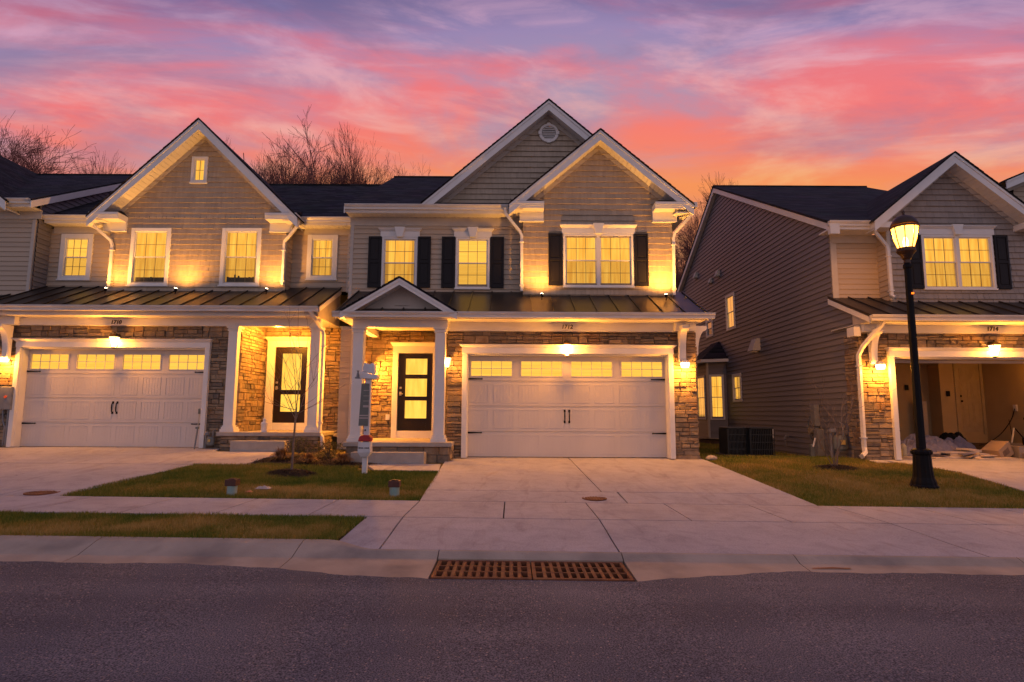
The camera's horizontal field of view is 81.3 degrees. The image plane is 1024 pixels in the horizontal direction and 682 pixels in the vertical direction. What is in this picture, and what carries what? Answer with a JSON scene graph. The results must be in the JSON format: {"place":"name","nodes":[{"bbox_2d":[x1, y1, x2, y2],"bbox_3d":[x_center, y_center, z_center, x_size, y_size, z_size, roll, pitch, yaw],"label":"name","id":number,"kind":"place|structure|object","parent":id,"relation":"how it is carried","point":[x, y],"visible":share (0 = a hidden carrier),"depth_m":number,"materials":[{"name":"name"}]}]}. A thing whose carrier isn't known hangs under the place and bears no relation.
{"place":"outdoors","nodes":[
{"label":"outdoors","id":0,"kind":"place"},
{"bbox_2d":[0,447,219,495],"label":"driveway","id":1,"kind":"structure","parent":0,"point":[64,470],"depth_m":12.18,"materials":[{"name":"concrete"}]},
{"bbox_2d":[23,490,60,495],"bbox_3d":[-7.442,2.415,9.455,0.478,0.053,0.478,0,-7,0],"label":"manhole cover","id":2,"kind":"object","parent":1,"relation":"on","point":[38,493],"visible":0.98,"depth_m":9.36,"materials":[{"name":"metal"}]},
{"bbox_2d":[0,509,366,539],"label":"grass","id":3,"kind":"structure","parent":0,"point":[193,525],"depth_m":7.00,"materials":[{"name":"green plant"}]},
{"bbox_2d":[20,435,959,539],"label":"ground","id":4,"kind":"structure","parent":0,"point":[334,439],"depth_m":14.64,"materials":[{"name":"soil"}]},
{"bbox_2d":[0,125,97,280],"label":"bare tree","id":5,"kind":"object","parent":4,"relation":"on","point":[27,165],"visible":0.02,"depth_m":40.65,"materials":[{"name":"brown plant"}]},
{"bbox_2d":[0,113,110,289],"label":"bare tree","id":6,"kind":"object","parent":4,"relation":"on","point":[49,147],"visible":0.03,"depth_m":45.08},
{"bbox_2d":[0,155,131,297],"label":"townhouse","id":7,"kind":"structure","parent":4,"relation":"on","point":[28,198],"depth_m":16.63,"materials":[{"name":"beige plastic"}]},
{"bbox_2d":[83,152,135,173],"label":"bare tree","id":8,"kind":"object","parent":4,"relation":"on","point":[116,171],"visible":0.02,"depth_m":41.93,"materials":[{"name":"brown plant"}]},
{"bbox_2d":[0,117,416,451],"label":"townhouse","id":9,"kind":"structure","parent":4,"relation":"on","point":[192,262],"depth_m":15.98,"materials":[{"name":"beige"}]},
{"bbox_2d":[56,234,93,280],"bbox_3d":[-12.334,-2.365,16.913,0.950,1.350,0.165,0,-7,0],"label":"window","id":10,"kind":"structure","parent":9,"relation":"in","point":[75,256],"depth_m":16.92,"materials":[{"name":"yellow glass"}]},
{"bbox_2d":[20,349,204,446],"bbox_3d":[-10.112,1.436,15.219,4.730,2.490,0.115,0,-7,0],"label":"garage door","id":11,"kind":"structure","parent":9,"relation":"in","point":[77,398],"depth_m":15.22,"materials":[{"name":"paint"}]},
{"bbox_2d":[126,228,171,286],"bbox_3d":[-9.999,-2.309,16.505,1.140,1.655,0.165,0,-7,0],"label":"window","id":12,"kind":"structure","parent":9,"relation":"in","point":[149,256],"depth_m":16.53,"materials":[{"name":"yellow glass"}]},
{"bbox_2d":[189,156,208,183],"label":"window","id":13,"kind":"structure","parent":9,"relation":"in","point":[199,166],"depth_m":16.78,"materials":[{"name":"yellow glass"}]},
{"bbox_2d":[218,228,261,286],"bbox_3d":[-7.489,-2.307,16.506,1.130,1.655,0.165,0,-7,0],"label":"window","id":14,"kind":"structure","parent":9,"relation":"in","point":[240,247],"depth_m":16.53,"materials":[{"name":"clear glass"}]},
{"bbox_2d":[260,418,267,431],"bbox_3d":[-6.170,2.089,14.853,0.166,0.355,0.136,0,-7,0],"label":"statuette","id":15,"kind":"object","parent":9,"relation":"on","point":[264,423],"visible":0.98,"depth_m":14.80,"materials":[{"name":"white plastic"}]},
{"bbox_2d":[272,348,307,422],"bbox_3d":[-6.166,1.221,16.580,0.880,2.070,0.135,0,-7,0],"label":"front door","id":16,"kind":"structure","parent":9,"relation":"in","point":[280,414],"depth_m":16.61,"materials":[{"name":"paint"}]},
{"bbox_2d":[305,235,337,280],"bbox_3d":[-5.369,-2.353,16.916,0.900,1.325,0.165,0,-7,0],"label":"window","id":17,"kind":"structure","parent":9,"relation":"in","point":[322,250],"depth_m":16.92,"materials":[{"name":"yellow glass"}]},
{"bbox_2d":[204,429,215,448],"bbox_3d":[-7.500,2.463,14.807,0.247,0.529,0.204,0,-7,0],"label":"gas meter","id":18,"kind":"object","parent":4,"relation":"on","point":[209,440],"visible":0.98,"depth_m":14.76,"materials":[{"name":"grey paint"}]},
{"bbox_2d":[225,478,239,494],"bbox_3d":[-4.472,2.356,9.534,0.176,0.320,0.170,0,-7,0],"label":"cleanout pipe","id":19,"kind":"object","parent":4,"relation":"on","point":[231,484],"visible":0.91,"depth_m":9.47,"materials":[{"name":"white plastic"}]},
{"bbox_2d":[196,451,274,465],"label":"walkway","id":20,"kind":"structure","parent":4,"relation":"on","point":[227,458],"depth_m":13.33,"materials":[{"name":"concrete"}]},
{"bbox_2d":[62,462,439,500],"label":"grass","id":21,"kind":"structure","parent":4,"relation":"on","point":[207,480],"depth_m":10.35,"materials":[{"name":"green plant"}]},
{"bbox_2d":[257,485,270,488],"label":"litter","id":22,"kind":"object","parent":21,"relation":"on","point":[263,487],"visible":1,"depth_m":9.88,"materials":[{"name":"paper"}]},
{"bbox_2d":[245,143,282,183],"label":"bare tree","id":23,"kind":"object","parent":4,"relation":"on","point":[257,170],"visible":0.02,"depth_m":40.91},
{"bbox_2d":[258,137,315,183],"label":"bare tree","id":24,"kind":"object","parent":4,"relation":"on","point":[271,166],"visible":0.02,"depth_m":40.26,"materials":[{"name":"brown plant"}]},
{"bbox_2d":[266,468,318,478],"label":"mulch","id":25,"kind":"object","parent":4,"relation":"on","point":[293,472],"visible":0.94,"depth_m":11.27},
{"bbox_2d":[255,307,353,469],"bbox_3d":[-4.164,0.764,11.725,1.878,3.625,1.377,0,-7,0],"label":"young tree","id":26,"kind":"object","parent":25,"relation":"on","point":[294,430],"visible":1,"depth_m":11.55,"materials":[{"name":"brown plant"}]},
{"bbox_2d":[258,129,332,183],"bbox_3d":[-15.000,-4.009,40.925,7.621,20.483,8.855,2,-7,-11],"label":"bare tree","id":27,"kind":"object","parent":4,"relation":"on","point":[287,177],"visible":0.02,"depth_m":39.74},
{"bbox_2d":[243,104,353,183],"bbox_3d":[-11.916,-4.584,38.017,15.196,21.005,11.527,2,-7,-14],"label":"bare tree","id":28,"kind":"object","parent":4,"relation":"on","point":[311,173],"visible":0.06,"depth_m":37.43,"materials":[{"name":"brown plant"}]},
{"bbox_2d":[285,438,312,453],"bbox_3d":[-5.013,2.454,14.057,0.708,0.408,0.724,0,-7,0],"label":"evergreen bush","id":29,"kind":"object","parent":4,"relation":"on","point":[300,450],"visible":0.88,"depth_m":14.02,"materials":[{"name":"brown plant"}]},
{"bbox_2d":[251,456,381,467],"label":"mulch","id":30,"kind":"object","parent":4,"relation":"on","point":[323,461],"visible":0.61,"depth_m":12.80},
{"bbox_2d":[270,447,291,459],"bbox_3d":[-5.011,2.425,12.948,0.598,0.331,0.592,0,-7,0],"label":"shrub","id":31,"kind":"object","parent":30,"relation":"on","point":[282,453],"visible":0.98,"depth_m":12.88,"materials":[{"name":"brown plant"}]},
{"bbox_2d":[295,451,318,462],"bbox_3d":[-4.346,2.468,12.693,0.589,0.269,0.591,0,-7,0],"label":"dry fern","id":32,"kind":"object","parent":30,"relation":"on","point":[307,457],"visible":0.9,"depth_m":12.63,"materials":[{"name":"brown plant"}]},
{"bbox_2d":[310,440,345,457],"bbox_3d":[-4.151,2.462,13.560,0.908,0.421,0.893,0,-7,0],"label":"evergreen bush","id":33,"kind":"object","parent":30,"relation":"on","point":[335,450],"visible":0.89,"depth_m":13.49,"materials":[{"name":"brown plant"}]},
{"bbox_2d":[329,453,353,462],"bbox_3d":[-3.632,2.492,12.794,0.594,0.282,0.582,0,-7,0],"label":"dry fern","id":34,"kind":"object","parent":30,"relation":"on","point":[342,458],"visible":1,"depth_m":12.72,"materials":[{"name":"brown plant"}]},
{"bbox_2d":[313,143,353,183],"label":"bare tree","id":35,"kind":"object","parent":4,"relation":"on","point":[328,163],"depth_m":44.39,"materials":[{"name":"brown plant"}]},
{"bbox_2d":[305,154,371,183],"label":"bare tree","id":36,"kind":"object","parent":4,"relation":"on","point":[339,174],"depth_m":41.38,"materials":[{"name":"brown plant"}]},
{"bbox_2d":[319,122,394,183],"bbox_3d":[-10.969,-4.291,40.678,8.117,20.942,8.402,3,-7,-21],"label":"bare tree","id":37,"kind":"object","parent":4,"relation":"on","point":[355,162],"visible":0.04,"depth_m":39.70,"materials":[{"name":"brown plant"}]},
{"bbox_2d":[326,140,391,183],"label":"bare tree","id":38,"kind":"object","parent":4,"relation":"on","point":[356,172],"visible":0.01,"depth_m":41.53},
{"bbox_2d":[355,363,378,473],"bbox_3d":[-2.899,1.535,11.777,0.457,2.212,0.245,0,-7,0],"label":"yard sign","id":39,"kind":"object","parent":4,"relation":"on","point":[364,451],"visible":0.98,"depth_m":11.76,"materials":[{"name":"white plastic"}]},
{"bbox_2d":[348,154,430,183],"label":"bare tree","id":40,"kind":"object","parent":4,"relation":"on","point":[377,179],"visible":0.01,"depth_m":40.91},
{"bbox_2d":[388,479,400,496],"bbox_3d":[-1.892,2.394,9.612,0.176,0.320,0.170,0,-7,0],"label":"cleanout pipe","id":41,"kind":"object","parent":4,"relation":"on","point":[394,485],"visible":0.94,"depth_m":9.54,"materials":[{"name":"white plastic"}]},
{"bbox_2d":[368,464,440,470],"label":"walkway","id":42,"kind":"structure","parent":4,"relation":"on","point":[412,467],"depth_m":12.43,"materials":[{"name":"concrete"}]},
{"bbox_2d":[331,99,715,463],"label":"townhouse","id":43,"kind":"structure","parent":4,"relation":"on","point":[514,288],"depth_m":15.18,"materials":[{"name":"beige plastic"}]},
{"bbox_2d":[381,237,417,285],"bbox_3d":[-2.958,-2.041,15.721,0.975,1.395,0.165,0,-7,0],"label":"window","id":44,"kind":"structure","parent":43,"relation":"in","point":[399,254],"depth_m":15.76,"materials":[{"name":"yellow glass"}]},
{"bbox_2d":[397,354,432,430],"bbox_3d":[-2.529,1.328,15.562,0.885,1.990,0.135,0,-7,0],"label":"front door","id":45,"kind":"structure","parent":43,"relation":"in","point":[415,378],"depth_m":15.59,"materials":[{"name":"paint"}]},
{"bbox_2d":[454,237,489,289],"bbox_3d":[-1.036,-2.034,15.722,0.938,1.400,0.165,0,-7,0],"label":"window","id":46,"kind":"structure","parent":43,"relation":"in","point":[472,261],"depth_m":15.76,"materials":[{"name":"yellow glass"}]},
{"bbox_2d":[467,356,666,456],"bbox_3d":[1.307,1.542,14.206,4.810,2.410,0.115,0,-7,0],"label":"garage door","id":47,"kind":"structure","parent":43,"relation":"in","point":[519,406],"depth_m":14.21,"materials":[{"name":"paint"}]},
{"bbox_2d":[563,234,634,287],"bbox_3d":[2.220,-2.055,15.374,1.840,1.420,0.165,0,-7,0],"label":"window","id":48,"kind":"structure","parent":43,"relation":"in","point":[598,260],"depth_m":15.41,"materials":[{"name":"clear glass"}]},
{"bbox_2d":[675,231,695,286],"bbox_3d":[10.519,-0.856,35.189,7.751,13.065,10.218,3,-7,-20],"label":"bare tree","id":49,"kind":"object","parent":4,"relation":"on","point":[677,272],"visible":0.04,"depth_m":36.07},
{"bbox_2d":[674,209,702,283],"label":"bare tree","id":50,"kind":"object","parent":4,"relation":"on","point":[678,233],"visible":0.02,"depth_m":41.89,"materials":[{"name":"brown plant"}]},
{"bbox_2d":[675,172,733,287],"bbox_3d":[12.195,-2.591,37.629,6.258,17.020,7.257,-6,-10,44],"label":"bare tree","id":51,"kind":"object","parent":4,"relation":"on","point":[687,248],"visible":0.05,"depth_m":37.22,"materials":[{"name":"brown plant"}]},
{"bbox_2d":[706,455,716,460],"bbox_3d":[4.602,2.701,13.774,0.277,0.119,0.221,0,-7,0],"label":"rock","id":52,"kind":"object","parent":4,"relation":"on","point":[711,457],"visible":0.97,"depth_m":13.71,"materials":[{"name":"white stone"}]},
{"bbox_2d":[716,427,746,455],"bbox_3d":[6.206,2.850,16.784,0.680,0.860,0.860,0,-7,0],"label":"air conditioner","id":53,"kind":"object","parent":4,"relation":"on","point":[732,440],"visible":0.84,"depth_m":16.47,"materials":[{"name":"black paint"}]},
{"bbox_2d":[745,427,778,455],"bbox_3d":[6.816,2.827,16.585,0.820,0.860,0.860,0,-7,0],"label":"air conditioner","id":54,"kind":"object","parent":4,"relation":"on","point":[760,441],"visible":0.66,"depth_m":16.26,"materials":[{"name":"black paint"}]},
{"bbox_2d":[699,442,846,458],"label":"grass","id":55,"kind":"structure","parent":4,"relation":"on","point":[705,450],"depth_m":16.74,"materials":[{"name":"green plant"}]},
{"bbox_2d":[809,437,815,456],"bbox_3d":[7.602,2.694,15.066,0.130,0.513,0.150,0,-7,0],"label":"utility pedestal","id":56,"kind":"object","parent":4,"relation":"on","point":[812,449],"visible":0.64,"depth_m":15.04,"materials":[{"name":"white plastic"}]},
{"bbox_2d":[812,464,860,470],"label":"mulch","id":57,"kind":"object","parent":4,"relation":"on","point":[840,467],"visible":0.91,"depth_m":12.63,"materials":[{"name":"brown soil"}]},
{"bbox_2d":[805,364,904,465],"bbox_3d":[7.258,1.597,12.729,1.951,2.225,1.563,7,-9,-44],"label":"bare shrub","id":58,"kind":"object","parent":57,"relation":"on","point":[837,439],"visible":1,"depth_m":12.73,"materials":[{"name":"brown plant"}]},
{"bbox_2d":[676,151,1023,460],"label":"townhouse","id":59,"kind":"structure","parent":4,"relation":"on","point":[792,287],"depth_m":16.04,"materials":[{"name":"grey plastic"}]},
{"bbox_2d":[697,375,705,419],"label":"window","id":60,"kind":"structure","parent":59,"relation":"in","point":[701,392],"depth_m":23.87,"materials":[{"name":"yellow glass"}]},
{"bbox_2d":[705,319,713,337],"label":"window","id":61,"kind":"structure","parent":59,"relation":"in","point":[709,331],"depth_m":24.91,"materials":[{"name":"grey glass"}]},
{"bbox_2d":[709,374,724,419],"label":"window","id":62,"kind":"structure","parent":59,"relation":"in","point":[716,382],"depth_m":23.02,"materials":[{"name":"yellow glass"}]},
{"bbox_2d":[725,292,735,330],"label":"window","id":63,"kind":"structure","parent":59,"relation":"in","point":[729,299],"depth_m":22.53,"materials":[{"name":"yellow glass"}]},
{"bbox_2d":[732,373,742,401],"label":"window","id":64,"kind":"structure","parent":59,"relation":"in","point":[736,378],"depth_m":21.83,"materials":[{"name":"yellow glass"}]},
{"bbox_2d":[807,405,824,456],"bbox_3d":[8.103,2.429,16.028,0.230,1.422,0.637,0,-7,0],"label":"electric meter","id":65,"kind":"object","parent":59,"relation":"attached to","point":[813,417],"visible":0.8,"depth_m":15.91,"materials":[{"name":"grey paint"}]},
{"bbox_2d":[827,422,847,457],"bbox_3d":[7.937,2.433,14.527,0.444,0.911,0.274,0,-7,0],"label":"gas meter","id":66,"kind":"object","parent":59,"relation":"attached to","point":[844,446],"visible":0.77,"depth_m":14.47,"materials":[{"name":"grey paint"}]},
{"bbox_2d":[901,443,906,455],"bbox_3d":[9.607,2.686,14.640,0.139,0.340,0.143,0,-7,0],"label":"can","id":67,"kind":"object","parent":59,"relation":"on","point":[904,448],"visible":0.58,"depth_m":14.58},
{"bbox_2d":[905,444,915,455],"bbox_3d":[9.837,2.729,14.886,0.760,0.310,0.600,0,-7,0],"label":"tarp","id":68,"kind":"object","parent":59,"relation":"on","point":[909,447],"visible":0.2,"depth_m":14.73,"materials":[{"name":"grey plastic"}]},
{"bbox_2d":[922,401,928,434],"bbox_3d":[12.538,2.561,18.131,0.220,1.450,0.030,0,-7,0],"label":"leaning board","id":69,"kind":"object","parent":59,"relation":"on","point":[925,415],"visible":0.31,"depth_m":18.14,"materials":[{"name":"brown wood"}]},
{"bbox_2d":[900,434,961,456],"bbox_3d":[10.537,2.649,15.249,1.900,0.561,1.000,0,-7,0],"label":"tarp","id":70,"kind":"object","parent":59,"relation":"on","point":[935,443],"visible":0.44,"depth_m":14.98,"materials":[{"name":"grey plastic"}]},
{"bbox_2d":[931,457,955,458],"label":"board","id":71,"kind":"object","parent":59,"relation":"on","point":[943,457],"visible":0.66,"depth_m":14.24,"materials":[{"name":"brown wood"}]},
{"bbox_2d":[939,432,967,441],"bbox_3d":[12.436,2.852,16.888,1.000,0.567,0.700,0,-7,0],"label":"rubbish bag","id":72,"kind":"object","parent":59,"relation":"on","point":[945,435],"visible":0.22,"depth_m":16.81,"materials":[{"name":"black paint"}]},
{"bbox_2d":[938,455,973,458],"bbox_3d":[10.886,2.822,14.523,0.800,0.050,0.400,1,-7,-6],"label":"board","id":73,"kind":"object","parent":59,"relation":"on","point":[960,457],"visible":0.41,"depth_m":14.32,"materials":[{"name":"brown wood"}]},
{"bbox_2d":[895,359,1023,363],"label":"raised garage door","id":74,"kind":"structure","parent":59,"relation":"in","point":[922,360],"depth_m":14.67,"materials":[{"name":"paint"}]},
{"bbox_2d":[921,235,998,290],"bbox_3d":[11.240,-1.973,15.067,1.840,1.420,0.165,0,-7,0],"label":"window","id":75,"kind":"structure","parent":59,"relation":"in","point":[950,262],"depth_m":15.10,"materials":[{"name":"clear glass"}]},
{"bbox_2d":[945,436,975,448],"bbox_3d":[11.537,2.710,15.494,1.000,0.509,0.800,0,-7,0],"label":"tarp","id":76,"kind":"object","parent":59,"relation":"on","point":[959,441],"visible":0.37,"depth_m":15.31,"materials":[{"name":"white plastic"}]},
{"bbox_2d":[956,365,983,431],"bbox_3d":[13.752,1.723,17.895,0.660,2.000,0.090,0,-7,0],"label":"interior door","id":77,"kind":"structure","parent":59,"relation":"in","point":[967,375],"depth_m":17.91,"materials":[{"name":"beige paint"}]},
{"bbox_2d":[972,458,1004,459],"bbox_3d":[11.336,2.797,14.194,0.650,0.025,0.220,1,-7,-6],"label":"board","id":78,"kind":"object","parent":59,"relation":"on","point":[987,458],"visible":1,"depth_m":14.09,"materials":[{"name":"beige wood"}]},
{"bbox_2d":[981,440,1013,456],"bbox_3d":[11.963,2.726,14.708,0.580,0.522,0.404,3,-7,-20],"label":"cardboard box","id":79,"kind":"object","parent":59,"relation":"on","point":[1000,448],"visible":0.76,"depth_m":14.58,"materials":[{"name":"brown cardboard"}]},
{"bbox_2d":[979,405,1017,445],"bbox_3d":[13.468,2.332,16.576,1.510,1.127,0.124,2,-7,-14],"label":"power cable","id":80,"kind":"object","parent":59,"relation":"attached to","point":[1015,407],"visible":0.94,"depth_m":16.68,"materials":[{"name":"black rubber"}]},
{"bbox_2d":[982,457,1016,458],"bbox_3d":[11.736,2.818,14.373,0.600,0.030,0.300,-1,-7,11],"label":"board","id":81,"kind":"object","parent":59,"relation":"on","point":[1005,457],"visible":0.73,"depth_m":14.33,"materials":[{"name":"brown wood"}]},
{"bbox_2d":[960,455,994,457],"bbox_3d":[11.187,2.782,14.428,0.700,0.030,0.300,3,-6,7],"label":"board","id":82,"kind":"object","parent":81,"relation":"on","point":[980,456],"visible":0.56,"depth_m":14.28,"materials":[{"name":"brown wood"}]},
{"bbox_2d":[958,452,975,454],"bbox_3d":[10.889,2.695,14.288,0.340,0.031,0.142,-4,-6,-6],"label":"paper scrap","id":83,"kind":"object","parent":82,"relation":"on","point":[966,453],"visible":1,"depth_m":14.23,"materials":[{"name":"white paper"}]},
{"bbox_2d":[964,454,976,457],"bbox_3d":[10.976,2.740,14.285,0.356,0.014,0.148,-10,-1,-29],"label":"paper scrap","id":84,"kind":"object","parent":82,"relation":"on","point":[969,455],"visible":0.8,"depth_m":14.25,"materials":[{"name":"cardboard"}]},
{"bbox_2d":[700,456,1023,508],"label":"grass","id":85,"kind":"structure","parent":4,"relation":"on","point":[868,483],"depth_m":10.95,"materials":[{"name":"green plant"}]},
{"bbox_2d":[889,210,939,489],"bbox_3d":[7.450,0.085,11.073,0.498,5.190,0.498,0,-7,0],"label":"street lamp","id":86,"kind":"object","parent":4,"relation":"on","point":[904,229],"visible":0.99,"depth_m":11.01,"materials":[{"name":"black metal"}]},
{"bbox_2d":[999,172,1023,201],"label":"townhouse","id":87,"kind":"structure","parent":4,"relation":"on","point":[1014,185],"depth_m":17.71,"materials":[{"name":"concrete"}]},
{"bbox_2d":[0,561,1023,681],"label":"street","id":88,"kind":"structure","parent":0,"point":[122,622],"depth_m":4.17,"materials":[{"name":"grey asphalt"}]},
{"bbox_2d":[0,535,1023,581],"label":"kerb","id":89,"kind":"structure","parent":88,"relation":"on","point":[331,556],"depth_m":6.02,"materials":[{"name":"concrete"}]},
{"bbox_2d":[466,565,626,579],"bbox_3d":[0.183,2.508,5.614,1.910,0.600,0.745,0,-7,0],"label":"drain pit","id":90,"kind":"object","parent":89,"relation":"in","point":[542,577],"visible":0.03,"depth_m":5.99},
{"bbox_2d":[430,560,531,579],"bbox_3d":[-0.278,2.192,5.681,0.915,0.057,0.645,0,-7,0],"label":"storm drain grate","id":91,"kind":"object","parent":90,"relation":"on","point":[486,569],"visible":0.82,"depth_m":5.66,"materials":[{"name":"metal"}]},
{"bbox_2d":[531,561,634,581],"bbox_3d":[0.647,2.204,5.681,0.915,0.057,0.645,0,-7,0],"label":"storm drain grate","id":92,"kind":"object","parent":90,"relation":"on","point":[588,571],"visible":0.73,"depth_m":5.67,"materials":[{"name":"metal"}]},
{"bbox_2d":[812,567,849,568],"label":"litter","id":93,"kind":"object","parent":89,"relation":"on","point":[830,568],"visible":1,"depth_m":5.85,"materials":[{"name":"grey"}]},
{"bbox_2d":[0,495,1023,524],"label":"sidewalk","id":94,"kind":"structure","parent":0,"point":[662,512],"depth_m":8.44,"materials":[{"name":"concrete"}]},
{"bbox_2d":[0,0,1023,272],"label":"sky","id":95,"kind":"structure","parent":0,"point":[874,94],"materials":[{"name":"pink"}]},
{"bbox_2d":[339,457,1023,556],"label":"driveway","id":96,"kind":"structure","parent":0,"point":[611,480],"depth_m":7.52,"materials":[{"name":"concrete"}]},
{"bbox_2d":[582,496,606,500],"bbox_3d":[1.318,2.532,9.547,0.398,0.053,0.398,0,-7,0],"label":"manhole cover","id":97,"kind":"object","parent":96,"relation":"on","point":[593,498],"visible":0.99,"depth_m":9.47,"materials":[{"name":"metal"}]},
{"bbox_2d":[1010,443,1023,445],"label":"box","id":98,"kind":"object","parent":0,"point":[1016,444],"visible":0.1,"depth_m":16.04,"materials":[{"name":"brown cardboard"}]},
{"bbox_2d":[1011,428,1023,442],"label":"easel","id":99,"kind":"object","parent":98,"relation":"on","point":[1014,429],"visible":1,"depth_m":16.34,"materials":[{"name":"brown wood"}]},
{"bbox_2d":[1011,446,1023,457],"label":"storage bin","id":100,"kind":"object","parent":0,"point":[1018,450],"visible":0.45,"depth_m":14.59,"materials":[{"name":"grey plastic"}]},
{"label":"board","id":101,"kind":"object","parent":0,"visible":0},
{"bbox_2d":[937,451,954,453],"bbox_3d":[10.738,2.740,14.685,0.400,0.050,0.300,7,-9,-28],"label":"board","id":102,"kind":"object","parent":101,"relation":"on","point":[950,452],"visible":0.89,"depth_m":14.54,"materials":[{"name":"wood"}]},
{"bbox_2d":[947,451,978,453],"bbox_3d":[11.036,2.743,14.735,0.750,0.040,0.350,-1,-7,-3],"label":"board","id":103,"kind":"object","parent":102,"relation":"on","point":[956,452],"visible":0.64,"depth_m":14.58,"materials":[{"name":"brown wood"}]},
{"bbox_2d":[956,448,981,451],"bbox_3d":[11.289,2.689,14.742,0.500,0.050,0.300,9,-10,-22],"label":"board","id":104,"kind":"object","parent":103,"relation":"on","point":[965,449],"visible":0.89,"depth_m":14.63,"materials":[{"name":"beige wood"}]}
]}

